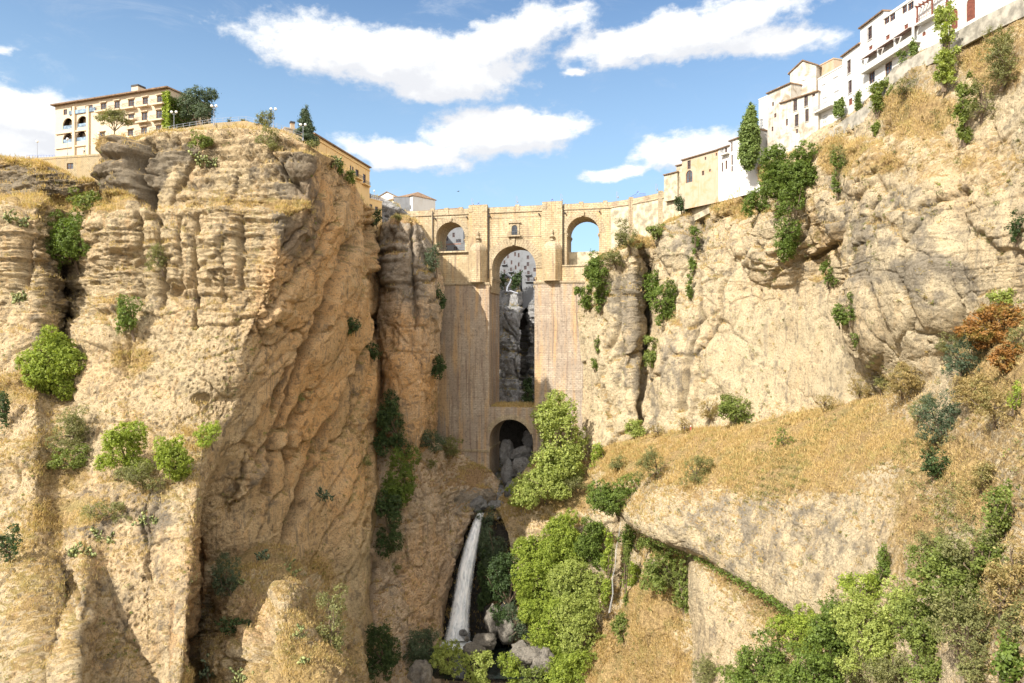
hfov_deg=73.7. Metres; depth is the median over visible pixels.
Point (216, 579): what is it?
prickly pear
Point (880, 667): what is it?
shrub
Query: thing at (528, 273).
house
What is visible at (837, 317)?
shrub
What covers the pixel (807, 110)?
window
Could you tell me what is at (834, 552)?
slope
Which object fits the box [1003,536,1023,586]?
shrub
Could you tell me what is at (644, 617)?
slope
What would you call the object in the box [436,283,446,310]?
shrub
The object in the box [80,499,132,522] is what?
shrub
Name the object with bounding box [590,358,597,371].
shrub
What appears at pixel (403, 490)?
shrub
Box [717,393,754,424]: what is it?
shrub
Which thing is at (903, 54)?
shrub
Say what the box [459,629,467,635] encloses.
boulder
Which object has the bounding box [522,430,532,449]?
boulder
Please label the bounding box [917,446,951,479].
shrub
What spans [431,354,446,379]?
shrub
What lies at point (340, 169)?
shrub
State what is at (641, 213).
retaining wall
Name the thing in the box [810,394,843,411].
shrub
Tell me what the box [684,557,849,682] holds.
cliff
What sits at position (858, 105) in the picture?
cypress
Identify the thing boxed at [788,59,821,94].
house
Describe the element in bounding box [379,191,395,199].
white house
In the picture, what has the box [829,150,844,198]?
shrub
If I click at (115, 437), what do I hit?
shrub
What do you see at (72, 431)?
shrub
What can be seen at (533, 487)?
shrub
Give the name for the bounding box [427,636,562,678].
river
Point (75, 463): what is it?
shrub
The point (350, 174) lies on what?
shrub
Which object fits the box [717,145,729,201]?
house
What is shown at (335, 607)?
shrub
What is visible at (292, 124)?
house
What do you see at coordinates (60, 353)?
shrub
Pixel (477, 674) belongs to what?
shrub
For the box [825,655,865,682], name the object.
shrub
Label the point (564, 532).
shrub
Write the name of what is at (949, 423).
shrub
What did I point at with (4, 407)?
shrub
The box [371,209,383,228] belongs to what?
shrub
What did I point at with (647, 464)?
shrub
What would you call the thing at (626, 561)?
shrub
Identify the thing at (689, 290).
shrub
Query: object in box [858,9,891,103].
house
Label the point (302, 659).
prickly pear
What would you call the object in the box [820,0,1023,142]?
retaining wall
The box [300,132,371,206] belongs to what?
yellow house
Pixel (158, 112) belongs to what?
window
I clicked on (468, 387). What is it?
stone bridge
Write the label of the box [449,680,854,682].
ground
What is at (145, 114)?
window
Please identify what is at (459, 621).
waterfall
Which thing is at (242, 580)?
prickly pear
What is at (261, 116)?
shrub
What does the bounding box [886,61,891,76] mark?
window
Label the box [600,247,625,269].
shrub
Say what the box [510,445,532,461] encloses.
boulder
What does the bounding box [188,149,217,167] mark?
prickly pear
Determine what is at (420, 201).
white house
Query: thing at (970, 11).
house
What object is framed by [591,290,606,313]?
shrub
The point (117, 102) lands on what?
window
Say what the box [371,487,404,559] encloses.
shrub
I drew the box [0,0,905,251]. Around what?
sky
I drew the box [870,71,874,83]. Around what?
window
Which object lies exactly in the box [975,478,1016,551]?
shrub
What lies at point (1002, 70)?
shrub
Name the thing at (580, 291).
shrub
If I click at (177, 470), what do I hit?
shrub
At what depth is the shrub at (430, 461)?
217.00 m
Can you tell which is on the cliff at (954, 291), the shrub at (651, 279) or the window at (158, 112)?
the shrub at (651, 279)
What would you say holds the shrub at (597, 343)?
on the cliff at (954, 291)
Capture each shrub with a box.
[0,389,11,432]
[0,523,22,562]
[12,323,87,400]
[43,209,90,274]
[44,403,90,452]
[44,443,89,470]
[65,185,103,211]
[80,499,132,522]
[92,417,155,476]
[112,459,164,492]
[113,293,143,341]
[144,242,166,276]
[151,433,194,481]
[187,128,214,149]
[192,420,221,450]
[208,552,242,596]
[214,614,251,634]
[253,123,282,154]
[254,109,274,126]
[298,393,305,402]
[305,139,318,149]
[313,584,348,653]
[337,161,345,176]
[343,169,356,185]
[347,316,361,336]
[362,455,372,465]
[364,618,401,682]
[365,341,382,361]
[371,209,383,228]
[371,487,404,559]
[373,389,410,457]
[380,445,421,508]
[393,213,404,220]
[393,563,400,574]
[402,625,440,670]
[412,429,448,453]
[423,241,442,278]
[427,459,437,470]
[429,637,463,680]
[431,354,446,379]
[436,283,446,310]
[439,435,463,457]
[456,650,495,682]
[474,505,495,559]
[476,538,492,611]
[478,526,507,585]
[485,550,520,626]
[496,650,522,682]
[500,271,506,289]
[504,483,529,507]
[504,599,529,641]
[510,270,522,289]
[510,466,571,509]
[510,533,544,565]
[510,549,557,623]
[517,595,576,661]
[518,665,544,682]
[521,377,534,402]
[532,649,593,682]
[533,507,589,577]
[546,556,606,620]
[552,592,606,667]
[560,475,587,492]
[573,282,592,310]
[573,515,605,570]
[582,249,611,296]
[584,472,640,521]
[589,442,604,466]
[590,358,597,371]
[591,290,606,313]
[594,335,599,354]
[599,527,615,607]
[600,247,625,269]
[608,455,626,470]
[610,609,629,644]
[614,217,642,254]
[615,522,636,552]
[619,561,640,586]
[620,532,632,606]
[623,418,646,437]
[633,444,664,479]
[635,537,661,552]
[639,548,680,594]
[642,269,658,302]
[642,335,658,367]
[645,223,665,239]
[647,277,677,325]
[648,424,664,436]
[659,558,686,587]
[671,555,688,616]
[674,194,686,213]
[674,413,691,432]
[678,452,714,486]
[685,256,696,277]
[685,272,693,299]
[688,225,701,254]
[690,652,718,682]
[697,397,718,422]
[714,659,753,682]
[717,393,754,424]
[722,627,794,682]
[740,187,772,217]
[756,139,819,199]
[756,663,796,682]
[758,160,776,188]
[762,602,827,655]
[769,426,795,447]
[770,640,852,682]
[772,176,805,262]
[801,593,852,658]
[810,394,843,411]
[818,260,839,288]
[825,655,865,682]
[826,140,848,170]
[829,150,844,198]
[829,587,896,676]
[830,302,848,329]
[834,568,882,603]
[845,291,855,325]
[846,369,878,400]
[849,333,858,348]
[860,650,909,682]
[871,573,917,627]
[873,373,888,394]
[875,541,890,581]
[878,360,925,399]
[887,593,942,663]
[889,76,918,99]
[893,48,907,63]
[896,653,944,682]
[901,535,985,618]
[904,527,948,559]
[907,393,934,424]
[911,388,960,449]
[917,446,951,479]
[922,579,997,664]
[929,568,982,626]
[932,331,962,355]
[936,516,1003,584]
[940,334,986,377]
[948,372,993,406]
[950,301,1023,349]
[952,651,993,682]
[963,76,996,124]
[966,383,1016,428]
[966,459,997,494]
[969,539,1004,578]
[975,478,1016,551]
[976,23,1020,91]
[980,557,1023,631]
[984,287,1022,304]
[986,339,1023,377]
[987,602,1022,643]
[989,629,1023,682]
[998,318,1023,351]
[1003,209,1023,246]
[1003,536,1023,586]
[1006,379,1022,415]
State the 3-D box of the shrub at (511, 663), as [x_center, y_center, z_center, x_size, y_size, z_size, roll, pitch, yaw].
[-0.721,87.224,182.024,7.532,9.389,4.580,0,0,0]
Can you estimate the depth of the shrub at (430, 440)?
215.65 m
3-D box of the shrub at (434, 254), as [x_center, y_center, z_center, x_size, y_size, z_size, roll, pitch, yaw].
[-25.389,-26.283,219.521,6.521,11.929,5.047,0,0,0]
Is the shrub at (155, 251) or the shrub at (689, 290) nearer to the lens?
the shrub at (155, 251)
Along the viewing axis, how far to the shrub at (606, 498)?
173.29 m
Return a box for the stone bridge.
[407,200,610,473]
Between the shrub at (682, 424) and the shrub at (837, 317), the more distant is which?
the shrub at (682, 424)
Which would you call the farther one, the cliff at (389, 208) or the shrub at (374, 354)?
the cliff at (389, 208)
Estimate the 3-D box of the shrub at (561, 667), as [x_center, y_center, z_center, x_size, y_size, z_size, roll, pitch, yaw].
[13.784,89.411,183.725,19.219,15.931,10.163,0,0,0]
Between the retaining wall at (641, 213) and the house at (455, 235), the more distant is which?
the house at (455, 235)
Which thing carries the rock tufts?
on the cliff at (408, 378)
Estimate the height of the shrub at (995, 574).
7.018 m
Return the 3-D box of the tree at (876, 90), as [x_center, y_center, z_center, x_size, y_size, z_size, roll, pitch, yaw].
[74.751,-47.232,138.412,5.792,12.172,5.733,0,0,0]
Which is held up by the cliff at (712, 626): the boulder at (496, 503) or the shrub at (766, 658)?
the shrub at (766, 658)
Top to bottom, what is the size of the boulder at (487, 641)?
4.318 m
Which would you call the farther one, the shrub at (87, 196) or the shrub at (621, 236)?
the shrub at (621, 236)
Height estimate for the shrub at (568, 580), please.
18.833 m
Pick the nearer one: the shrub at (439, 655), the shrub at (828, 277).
the shrub at (828, 277)
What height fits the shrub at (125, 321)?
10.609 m
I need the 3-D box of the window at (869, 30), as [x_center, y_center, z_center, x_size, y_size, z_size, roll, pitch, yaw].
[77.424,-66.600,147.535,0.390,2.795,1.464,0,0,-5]
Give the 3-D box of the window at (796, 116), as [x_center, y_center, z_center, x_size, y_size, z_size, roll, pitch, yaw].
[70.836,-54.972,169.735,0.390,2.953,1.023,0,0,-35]
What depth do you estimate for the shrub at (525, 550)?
202.50 m
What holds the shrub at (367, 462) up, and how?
on the cliff at (303, 360)
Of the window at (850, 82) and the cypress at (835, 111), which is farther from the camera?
the cypress at (835, 111)
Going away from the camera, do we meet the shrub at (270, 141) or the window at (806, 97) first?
the shrub at (270, 141)
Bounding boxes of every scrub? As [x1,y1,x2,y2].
[0,32,1023,682]
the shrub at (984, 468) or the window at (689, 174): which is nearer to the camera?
the shrub at (984, 468)
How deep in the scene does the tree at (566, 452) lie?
208.44 m
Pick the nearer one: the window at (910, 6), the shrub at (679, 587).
the window at (910, 6)
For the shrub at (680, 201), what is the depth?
206.51 m
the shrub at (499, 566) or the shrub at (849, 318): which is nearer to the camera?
the shrub at (849, 318)
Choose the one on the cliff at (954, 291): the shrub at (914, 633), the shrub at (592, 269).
the shrub at (592, 269)
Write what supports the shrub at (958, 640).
on the slope at (834, 552)
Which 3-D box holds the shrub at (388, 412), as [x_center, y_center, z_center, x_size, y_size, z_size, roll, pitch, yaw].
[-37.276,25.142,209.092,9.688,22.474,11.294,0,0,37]
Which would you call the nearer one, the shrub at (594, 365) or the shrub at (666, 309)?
the shrub at (666, 309)
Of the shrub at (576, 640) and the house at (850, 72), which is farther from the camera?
the shrub at (576, 640)
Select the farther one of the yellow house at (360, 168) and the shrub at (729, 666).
the yellow house at (360, 168)
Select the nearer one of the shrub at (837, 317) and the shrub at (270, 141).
the shrub at (837, 317)
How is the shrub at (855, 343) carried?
on the cliff at (954, 291)
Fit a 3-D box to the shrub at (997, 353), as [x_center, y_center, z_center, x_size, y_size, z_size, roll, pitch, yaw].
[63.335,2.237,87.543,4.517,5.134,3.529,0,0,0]
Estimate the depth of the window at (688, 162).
204.94 m
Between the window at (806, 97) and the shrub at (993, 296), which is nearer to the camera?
the shrub at (993, 296)
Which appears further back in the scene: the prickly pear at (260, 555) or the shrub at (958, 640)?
the prickly pear at (260, 555)
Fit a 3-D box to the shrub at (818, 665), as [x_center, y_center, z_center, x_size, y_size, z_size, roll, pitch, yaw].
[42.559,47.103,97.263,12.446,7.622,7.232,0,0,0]
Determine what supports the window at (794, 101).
in the house at (799, 119)
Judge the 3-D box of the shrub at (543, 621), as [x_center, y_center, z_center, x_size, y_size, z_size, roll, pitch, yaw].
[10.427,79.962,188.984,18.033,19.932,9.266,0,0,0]
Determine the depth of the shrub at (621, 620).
176.93 m
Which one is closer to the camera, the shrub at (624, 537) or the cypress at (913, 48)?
the cypress at (913, 48)
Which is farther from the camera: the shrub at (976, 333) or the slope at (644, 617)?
the slope at (644, 617)
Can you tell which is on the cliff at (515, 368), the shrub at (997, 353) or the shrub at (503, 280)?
the shrub at (503, 280)
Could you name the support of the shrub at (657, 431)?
on the slope at (834, 552)
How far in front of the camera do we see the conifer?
168.88 m
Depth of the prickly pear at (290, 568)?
142.99 m
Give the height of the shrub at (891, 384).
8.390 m
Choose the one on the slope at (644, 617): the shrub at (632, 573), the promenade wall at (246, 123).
the shrub at (632, 573)
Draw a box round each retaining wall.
[611,191,715,249]
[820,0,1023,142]
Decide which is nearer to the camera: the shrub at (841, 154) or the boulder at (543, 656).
the shrub at (841, 154)
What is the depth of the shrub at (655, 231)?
208.06 m
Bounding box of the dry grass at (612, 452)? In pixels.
[0,18,1023,682]
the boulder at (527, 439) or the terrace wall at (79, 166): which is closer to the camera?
the terrace wall at (79, 166)
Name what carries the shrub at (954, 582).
on the slope at (834, 552)
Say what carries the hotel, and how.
on the cliff at (303, 360)
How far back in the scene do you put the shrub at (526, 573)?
194.33 m
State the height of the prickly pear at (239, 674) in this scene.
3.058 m
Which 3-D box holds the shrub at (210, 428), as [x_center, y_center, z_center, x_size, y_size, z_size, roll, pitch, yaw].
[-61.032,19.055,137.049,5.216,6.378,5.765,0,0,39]
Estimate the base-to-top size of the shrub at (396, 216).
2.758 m
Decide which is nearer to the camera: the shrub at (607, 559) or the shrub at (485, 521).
the shrub at (607, 559)
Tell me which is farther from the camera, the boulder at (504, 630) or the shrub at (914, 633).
the boulder at (504, 630)
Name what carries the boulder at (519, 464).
on the gorge bed
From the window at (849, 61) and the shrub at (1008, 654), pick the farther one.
the window at (849, 61)
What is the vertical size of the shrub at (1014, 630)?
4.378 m
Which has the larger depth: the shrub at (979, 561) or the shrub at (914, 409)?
the shrub at (914, 409)
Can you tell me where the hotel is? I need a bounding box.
[50,84,214,156]
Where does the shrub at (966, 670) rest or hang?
on the slope at (834, 552)
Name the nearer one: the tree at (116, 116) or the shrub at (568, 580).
the tree at (116, 116)
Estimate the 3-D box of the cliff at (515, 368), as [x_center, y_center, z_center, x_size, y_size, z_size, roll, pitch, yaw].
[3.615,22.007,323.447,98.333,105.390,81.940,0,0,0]
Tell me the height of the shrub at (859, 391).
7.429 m
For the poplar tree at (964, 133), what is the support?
on the cliff at (954, 291)
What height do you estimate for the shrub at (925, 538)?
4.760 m
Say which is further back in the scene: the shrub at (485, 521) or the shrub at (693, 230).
the shrub at (485, 521)
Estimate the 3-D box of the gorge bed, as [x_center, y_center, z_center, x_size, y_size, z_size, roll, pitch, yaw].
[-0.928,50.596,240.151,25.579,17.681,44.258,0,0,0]
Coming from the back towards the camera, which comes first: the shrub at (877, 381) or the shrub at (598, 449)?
the shrub at (598, 449)
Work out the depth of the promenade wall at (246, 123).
166.41 m
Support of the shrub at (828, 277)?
on the cliff at (954, 291)
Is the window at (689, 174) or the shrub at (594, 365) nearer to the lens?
the window at (689, 174)
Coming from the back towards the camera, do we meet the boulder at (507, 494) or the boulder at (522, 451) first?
the boulder at (522, 451)
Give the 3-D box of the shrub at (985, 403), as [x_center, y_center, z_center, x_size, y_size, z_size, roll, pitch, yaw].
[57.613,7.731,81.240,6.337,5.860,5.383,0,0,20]
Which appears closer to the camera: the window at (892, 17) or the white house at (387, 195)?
the window at (892, 17)
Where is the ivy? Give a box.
[643,537,796,618]
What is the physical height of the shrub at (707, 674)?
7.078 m
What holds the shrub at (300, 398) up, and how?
on the cliff at (303, 360)
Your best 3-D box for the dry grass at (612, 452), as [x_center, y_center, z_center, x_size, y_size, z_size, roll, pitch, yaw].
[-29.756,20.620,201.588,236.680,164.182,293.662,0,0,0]
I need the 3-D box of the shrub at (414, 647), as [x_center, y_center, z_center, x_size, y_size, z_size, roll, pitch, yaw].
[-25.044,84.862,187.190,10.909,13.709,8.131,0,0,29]
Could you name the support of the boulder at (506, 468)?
on the gorge bed
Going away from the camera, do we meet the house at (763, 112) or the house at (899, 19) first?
the house at (899, 19)
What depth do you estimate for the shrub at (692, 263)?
197.94 m
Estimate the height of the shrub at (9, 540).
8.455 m
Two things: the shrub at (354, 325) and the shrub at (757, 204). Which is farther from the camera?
the shrub at (354, 325)
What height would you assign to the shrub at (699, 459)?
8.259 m
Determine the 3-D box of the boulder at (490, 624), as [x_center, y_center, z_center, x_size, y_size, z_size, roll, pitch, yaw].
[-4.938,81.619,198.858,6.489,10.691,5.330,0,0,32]
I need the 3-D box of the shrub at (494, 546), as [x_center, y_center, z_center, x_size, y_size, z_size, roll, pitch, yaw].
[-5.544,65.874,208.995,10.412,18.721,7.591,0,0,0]
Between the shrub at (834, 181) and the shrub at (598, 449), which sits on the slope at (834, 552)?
the shrub at (598, 449)
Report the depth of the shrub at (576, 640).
183.88 m
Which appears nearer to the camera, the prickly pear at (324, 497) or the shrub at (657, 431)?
the prickly pear at (324, 497)
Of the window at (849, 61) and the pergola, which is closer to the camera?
the pergola
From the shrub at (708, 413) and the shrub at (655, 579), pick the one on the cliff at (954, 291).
the shrub at (708, 413)
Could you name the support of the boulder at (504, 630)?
on the slope at (644, 617)
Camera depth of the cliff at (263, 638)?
129.89 m
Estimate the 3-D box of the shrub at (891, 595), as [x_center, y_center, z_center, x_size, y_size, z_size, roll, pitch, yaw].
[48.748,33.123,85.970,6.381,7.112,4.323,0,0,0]
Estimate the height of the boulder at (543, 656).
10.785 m
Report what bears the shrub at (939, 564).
on the slope at (834, 552)
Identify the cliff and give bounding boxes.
[0,127,381,682]
[193,544,369,682]
[371,197,412,323]
[374,216,445,462]
[443,518,527,681]
[499,281,534,402]
[499,419,529,459]
[577,17,1023,456]
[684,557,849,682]
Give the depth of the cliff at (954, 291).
151.75 m
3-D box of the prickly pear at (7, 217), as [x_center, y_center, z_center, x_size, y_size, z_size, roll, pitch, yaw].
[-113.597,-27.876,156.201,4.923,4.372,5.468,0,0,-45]
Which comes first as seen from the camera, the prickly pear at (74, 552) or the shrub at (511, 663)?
the prickly pear at (74, 552)
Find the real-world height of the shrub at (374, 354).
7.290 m
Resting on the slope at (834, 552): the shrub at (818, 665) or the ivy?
the ivy
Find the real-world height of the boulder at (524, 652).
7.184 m
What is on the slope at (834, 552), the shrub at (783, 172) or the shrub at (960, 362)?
the shrub at (960, 362)
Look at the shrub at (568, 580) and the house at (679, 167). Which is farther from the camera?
the house at (679, 167)
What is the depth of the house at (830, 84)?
162.26 m
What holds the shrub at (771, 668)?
on the cliff at (712, 626)
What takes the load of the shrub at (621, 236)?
on the cliff at (954, 291)
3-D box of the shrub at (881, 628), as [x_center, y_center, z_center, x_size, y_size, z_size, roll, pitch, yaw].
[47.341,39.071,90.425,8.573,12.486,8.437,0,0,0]
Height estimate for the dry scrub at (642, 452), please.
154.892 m
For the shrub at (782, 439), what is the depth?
140.55 m
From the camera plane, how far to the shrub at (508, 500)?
211.37 m
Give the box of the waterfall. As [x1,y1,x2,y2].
[440,513,481,649]
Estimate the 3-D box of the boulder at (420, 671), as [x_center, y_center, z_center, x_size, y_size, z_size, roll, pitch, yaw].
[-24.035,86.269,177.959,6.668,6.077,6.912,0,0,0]
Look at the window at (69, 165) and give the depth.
174.59 m
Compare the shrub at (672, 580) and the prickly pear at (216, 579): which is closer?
the prickly pear at (216, 579)
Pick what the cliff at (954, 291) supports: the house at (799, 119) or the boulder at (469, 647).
the house at (799, 119)
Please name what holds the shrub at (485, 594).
on the cliff at (472, 625)
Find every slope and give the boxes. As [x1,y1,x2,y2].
[367,443,499,682]
[497,450,692,682]
[590,307,1023,682]
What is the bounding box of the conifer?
[292,104,320,148]
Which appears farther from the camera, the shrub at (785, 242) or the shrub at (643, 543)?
the shrub at (643, 543)
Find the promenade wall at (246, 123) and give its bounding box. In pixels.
[133,116,301,141]
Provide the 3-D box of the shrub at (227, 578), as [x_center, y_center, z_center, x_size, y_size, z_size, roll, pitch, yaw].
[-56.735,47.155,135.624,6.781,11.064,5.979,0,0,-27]
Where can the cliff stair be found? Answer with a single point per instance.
(509, 284)
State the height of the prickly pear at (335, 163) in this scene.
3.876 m
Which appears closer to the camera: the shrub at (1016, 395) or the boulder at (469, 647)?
the shrub at (1016, 395)
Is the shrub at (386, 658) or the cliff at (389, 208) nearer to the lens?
the shrub at (386, 658)
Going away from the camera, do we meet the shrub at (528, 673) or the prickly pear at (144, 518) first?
the prickly pear at (144, 518)
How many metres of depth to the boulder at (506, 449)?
244.48 m
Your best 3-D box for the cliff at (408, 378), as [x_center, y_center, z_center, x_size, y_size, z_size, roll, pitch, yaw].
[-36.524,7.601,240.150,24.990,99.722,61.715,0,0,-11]
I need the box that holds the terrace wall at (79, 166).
[35,154,104,200]
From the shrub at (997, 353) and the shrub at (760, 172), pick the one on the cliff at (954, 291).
the shrub at (760, 172)
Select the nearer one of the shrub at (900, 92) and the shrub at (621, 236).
the shrub at (900, 92)
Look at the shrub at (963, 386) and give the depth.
91.78 m
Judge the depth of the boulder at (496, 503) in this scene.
224.76 m
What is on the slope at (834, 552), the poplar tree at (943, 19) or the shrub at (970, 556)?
the shrub at (970, 556)
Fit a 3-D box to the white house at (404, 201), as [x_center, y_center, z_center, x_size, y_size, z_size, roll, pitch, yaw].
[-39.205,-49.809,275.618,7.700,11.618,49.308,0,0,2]
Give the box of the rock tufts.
[12,84,1023,682]
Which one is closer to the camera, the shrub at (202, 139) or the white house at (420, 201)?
the shrub at (202, 139)
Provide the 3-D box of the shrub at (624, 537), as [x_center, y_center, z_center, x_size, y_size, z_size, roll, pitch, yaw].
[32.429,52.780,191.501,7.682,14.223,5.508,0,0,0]
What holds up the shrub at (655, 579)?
on the slope at (644, 617)
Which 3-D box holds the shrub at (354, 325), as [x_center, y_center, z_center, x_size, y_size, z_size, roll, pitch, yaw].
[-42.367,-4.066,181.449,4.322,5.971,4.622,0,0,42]
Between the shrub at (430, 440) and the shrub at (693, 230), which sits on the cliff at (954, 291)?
the shrub at (693, 230)
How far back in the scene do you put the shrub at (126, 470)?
128.43 m
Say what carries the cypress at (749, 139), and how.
on the cliff at (954, 291)
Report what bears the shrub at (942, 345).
on the slope at (834, 552)
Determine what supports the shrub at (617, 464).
on the slope at (834, 552)
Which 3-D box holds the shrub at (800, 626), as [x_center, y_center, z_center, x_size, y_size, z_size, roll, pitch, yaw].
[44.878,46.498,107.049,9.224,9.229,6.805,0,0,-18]
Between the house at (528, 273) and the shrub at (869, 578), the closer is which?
the shrub at (869, 578)
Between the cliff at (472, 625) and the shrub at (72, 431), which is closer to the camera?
the shrub at (72, 431)
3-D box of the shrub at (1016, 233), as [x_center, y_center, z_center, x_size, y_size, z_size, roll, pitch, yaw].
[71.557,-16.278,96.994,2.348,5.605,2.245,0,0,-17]
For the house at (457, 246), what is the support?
on the cliff at (515, 368)
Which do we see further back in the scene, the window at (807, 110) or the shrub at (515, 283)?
the shrub at (515, 283)
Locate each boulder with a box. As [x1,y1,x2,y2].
[407,659,432,682]
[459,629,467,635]
[463,641,486,656]
[470,495,487,511]
[473,633,496,649]
[483,603,502,638]
[487,500,503,509]
[497,613,516,644]
[499,439,513,464]
[500,457,512,485]
[504,480,516,496]
[509,640,541,669]
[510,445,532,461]
[510,457,528,478]
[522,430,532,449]
[530,646,555,682]
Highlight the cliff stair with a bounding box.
[506,273,517,293]
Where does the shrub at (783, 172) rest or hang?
on the cliff at (954, 291)
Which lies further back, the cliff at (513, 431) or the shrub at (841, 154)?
the cliff at (513, 431)
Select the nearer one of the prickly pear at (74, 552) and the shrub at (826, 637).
the shrub at (826, 637)
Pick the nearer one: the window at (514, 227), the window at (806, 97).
the window at (806, 97)
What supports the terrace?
on the cliff at (954, 291)
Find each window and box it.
[67,163,72,168]
[115,101,119,108]
[142,112,147,119]
[157,110,161,117]
[510,223,519,234]
[686,170,691,182]
[687,160,690,168]
[793,99,796,110]
[795,114,797,125]
[804,95,807,106]
[805,108,808,121]
[847,59,850,72]
[848,80,851,92]
[867,25,871,40]
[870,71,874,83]
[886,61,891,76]
[890,13,894,21]
[908,1,913,10]
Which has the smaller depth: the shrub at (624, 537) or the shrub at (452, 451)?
the shrub at (624, 537)
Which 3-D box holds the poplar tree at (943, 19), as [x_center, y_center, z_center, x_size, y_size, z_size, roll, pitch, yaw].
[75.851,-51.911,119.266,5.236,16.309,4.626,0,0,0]
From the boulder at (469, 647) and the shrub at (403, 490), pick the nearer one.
the boulder at (469, 647)
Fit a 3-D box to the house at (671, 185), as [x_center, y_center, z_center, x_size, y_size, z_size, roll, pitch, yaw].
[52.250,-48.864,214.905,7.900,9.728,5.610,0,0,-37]
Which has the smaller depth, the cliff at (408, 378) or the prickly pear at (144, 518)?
the prickly pear at (144, 518)
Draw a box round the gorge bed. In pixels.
[471,461,504,518]
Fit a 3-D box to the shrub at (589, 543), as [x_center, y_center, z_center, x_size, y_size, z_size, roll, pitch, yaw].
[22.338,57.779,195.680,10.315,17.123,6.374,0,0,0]
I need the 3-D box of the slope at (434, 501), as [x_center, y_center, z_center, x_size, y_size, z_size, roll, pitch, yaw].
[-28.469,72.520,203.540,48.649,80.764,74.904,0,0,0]
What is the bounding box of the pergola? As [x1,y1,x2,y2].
[914,0,947,25]
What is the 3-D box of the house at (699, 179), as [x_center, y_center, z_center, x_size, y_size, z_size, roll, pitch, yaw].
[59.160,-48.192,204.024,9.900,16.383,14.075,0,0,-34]
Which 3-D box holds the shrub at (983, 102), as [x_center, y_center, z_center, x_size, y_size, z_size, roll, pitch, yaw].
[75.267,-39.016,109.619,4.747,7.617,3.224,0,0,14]
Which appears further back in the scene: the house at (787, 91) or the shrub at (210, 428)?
the house at (787, 91)
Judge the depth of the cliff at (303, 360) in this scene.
152.84 m
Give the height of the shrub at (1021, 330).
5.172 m
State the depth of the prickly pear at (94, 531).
125.94 m
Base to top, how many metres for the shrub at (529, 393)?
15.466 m
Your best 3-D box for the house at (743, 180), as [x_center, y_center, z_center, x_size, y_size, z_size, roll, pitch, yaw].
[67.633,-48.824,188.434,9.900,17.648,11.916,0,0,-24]
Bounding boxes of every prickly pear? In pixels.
[2,209,30,227]
[11,290,27,304]
[65,541,96,557]
[90,527,114,543]
[131,510,158,526]
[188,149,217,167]
[199,653,215,681]
[211,572,240,587]
[228,666,254,682]
[234,578,245,585]
[254,549,269,560]
[280,559,301,576]
[292,623,307,638]
[297,656,310,664]
[315,487,334,501]
[328,155,341,168]
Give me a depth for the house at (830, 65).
169.99 m
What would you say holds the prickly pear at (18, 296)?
on the cliff at (303, 360)
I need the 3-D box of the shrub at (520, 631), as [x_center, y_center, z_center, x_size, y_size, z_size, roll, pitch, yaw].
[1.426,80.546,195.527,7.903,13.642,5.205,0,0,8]
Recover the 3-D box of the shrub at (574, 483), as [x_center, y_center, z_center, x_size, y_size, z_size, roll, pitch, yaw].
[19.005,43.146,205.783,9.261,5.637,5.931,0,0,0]
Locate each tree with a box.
[93,107,133,133]
[174,84,221,124]
[527,388,590,489]
[866,77,892,135]
[930,0,962,92]
[950,69,980,147]
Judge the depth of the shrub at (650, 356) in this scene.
202.70 m
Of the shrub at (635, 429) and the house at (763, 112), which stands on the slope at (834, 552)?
the shrub at (635, 429)
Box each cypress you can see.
[737,102,762,171]
[831,100,838,118]
[836,97,845,118]
[852,89,862,111]
[907,37,919,56]
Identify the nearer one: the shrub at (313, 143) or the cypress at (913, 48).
the cypress at (913, 48)
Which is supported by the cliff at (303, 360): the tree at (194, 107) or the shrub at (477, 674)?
the tree at (194, 107)
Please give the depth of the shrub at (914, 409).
110.30 m
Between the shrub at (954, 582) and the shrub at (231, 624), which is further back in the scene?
the shrub at (231, 624)
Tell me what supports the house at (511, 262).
on the cliff at (515, 368)
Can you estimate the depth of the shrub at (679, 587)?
155.94 m
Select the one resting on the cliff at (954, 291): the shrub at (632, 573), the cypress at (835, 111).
the cypress at (835, 111)
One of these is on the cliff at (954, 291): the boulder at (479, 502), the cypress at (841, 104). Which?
the cypress at (841, 104)
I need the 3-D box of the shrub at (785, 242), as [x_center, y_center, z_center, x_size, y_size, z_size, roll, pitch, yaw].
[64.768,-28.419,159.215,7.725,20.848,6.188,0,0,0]
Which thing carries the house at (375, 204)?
on the cliff at (389, 208)
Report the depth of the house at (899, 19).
138.83 m
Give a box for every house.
[284,121,299,135]
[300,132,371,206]
[370,194,381,240]
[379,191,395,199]
[389,192,436,210]
[393,196,410,210]
[437,208,464,242]
[446,242,464,250]
[500,250,521,286]
[522,250,535,308]
[663,171,678,201]
[675,164,681,197]
[681,149,717,208]
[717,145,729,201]
[728,129,767,198]
[758,95,767,129]
[766,82,804,159]
[779,90,824,153]
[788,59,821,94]
[814,65,842,127]
[820,58,841,75]
[840,42,860,116]
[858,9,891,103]
[883,0,914,76]
[915,0,1014,51]
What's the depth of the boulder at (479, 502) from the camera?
224.36 m
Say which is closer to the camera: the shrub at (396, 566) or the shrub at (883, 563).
the shrub at (883, 563)
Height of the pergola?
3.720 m
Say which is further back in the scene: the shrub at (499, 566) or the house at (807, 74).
the shrub at (499, 566)
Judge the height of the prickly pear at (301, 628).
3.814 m
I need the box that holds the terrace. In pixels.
[860,23,920,74]
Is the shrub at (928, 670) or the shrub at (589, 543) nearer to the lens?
the shrub at (928, 670)
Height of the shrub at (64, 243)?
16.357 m
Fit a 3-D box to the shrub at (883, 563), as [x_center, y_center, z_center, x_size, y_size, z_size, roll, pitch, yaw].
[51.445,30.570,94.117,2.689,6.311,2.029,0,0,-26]
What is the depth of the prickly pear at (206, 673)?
125.54 m

